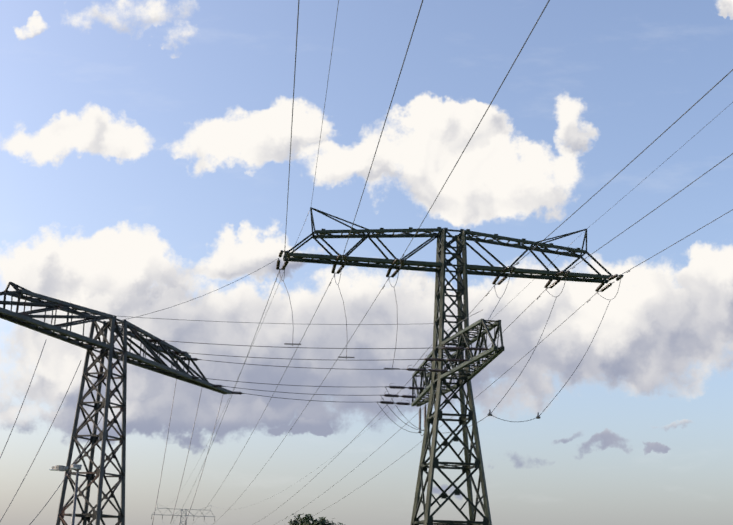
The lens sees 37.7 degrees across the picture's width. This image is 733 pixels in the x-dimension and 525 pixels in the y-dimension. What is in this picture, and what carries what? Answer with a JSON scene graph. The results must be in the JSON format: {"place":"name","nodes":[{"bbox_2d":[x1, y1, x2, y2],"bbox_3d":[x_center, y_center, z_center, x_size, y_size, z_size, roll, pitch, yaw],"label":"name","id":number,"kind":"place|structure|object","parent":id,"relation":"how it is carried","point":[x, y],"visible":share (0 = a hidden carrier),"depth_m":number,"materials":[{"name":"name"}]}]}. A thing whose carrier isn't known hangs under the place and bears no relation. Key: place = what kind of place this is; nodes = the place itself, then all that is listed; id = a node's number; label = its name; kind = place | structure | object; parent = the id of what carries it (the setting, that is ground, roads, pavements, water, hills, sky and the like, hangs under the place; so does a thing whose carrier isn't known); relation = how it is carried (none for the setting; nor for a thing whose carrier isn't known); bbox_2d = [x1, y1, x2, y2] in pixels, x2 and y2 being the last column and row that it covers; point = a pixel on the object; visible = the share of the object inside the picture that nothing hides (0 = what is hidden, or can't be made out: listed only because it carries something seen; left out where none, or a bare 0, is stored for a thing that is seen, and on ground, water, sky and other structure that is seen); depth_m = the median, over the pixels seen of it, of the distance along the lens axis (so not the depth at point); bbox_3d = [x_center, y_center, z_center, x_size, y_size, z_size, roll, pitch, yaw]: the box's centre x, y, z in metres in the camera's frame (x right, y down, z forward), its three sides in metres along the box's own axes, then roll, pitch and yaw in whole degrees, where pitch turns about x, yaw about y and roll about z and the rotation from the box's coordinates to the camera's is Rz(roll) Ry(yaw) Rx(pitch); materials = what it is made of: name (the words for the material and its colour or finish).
{"place":"outdoors","nodes":[
{"label":"outdoors","id":0,"kind":"place"},
{"bbox_2d":[0,0,732,524],"label":"sky","id":1,"kind":"structure","parent":0,"point":[145,157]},
{"label":"ground","id":2,"kind":"structure","parent":0,"visible":0},
{"bbox_2d":[49,464,81,524],"bbox_3d":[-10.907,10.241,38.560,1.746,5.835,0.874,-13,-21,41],"label":"street lamp","id":3,"kind":"object","parent":2,"relation":"on","point":[76,467],"visible":1,"depth_m":39.27,"materials":[{"name":"grey metal"}]},
{"bbox_2d":[0,282,231,524],"bbox_3d":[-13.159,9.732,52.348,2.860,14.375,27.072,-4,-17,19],"label":"transmission tower","id":4,"kind":"structure","parent":2,"relation":"on","point":[24,318],"depth_m":52.69,"materials":[{"name":"metal"}]},
{"bbox_2d":[151,505,214,524],"bbox_3d":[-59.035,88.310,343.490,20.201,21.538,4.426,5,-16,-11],"label":"pylon","id":5,"kind":"object","parent":2,"relation":"on","point":[181,515],"visible":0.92,"depth_m":345.01,"materials":[{"name":"metal"}]},
{"bbox_2d":[286,513,344,524],"bbox_3d":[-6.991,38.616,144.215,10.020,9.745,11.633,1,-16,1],"label":"tree","id":6,"kind":"object","parent":2,"relation":"on","point":[308,517],"visible":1,"depth_m":144.61,"materials":[{"name":"green plant"}]},
{"bbox_2d":[0,0,732,524],"bbox_3d":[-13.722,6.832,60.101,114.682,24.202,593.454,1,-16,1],"label":"power lines","id":7,"kind":"object","parent":2,"relation":"on","point":[440,386],"visible":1,"depth_m":63.27,"materials":[{"name":"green metal"}]}
]}

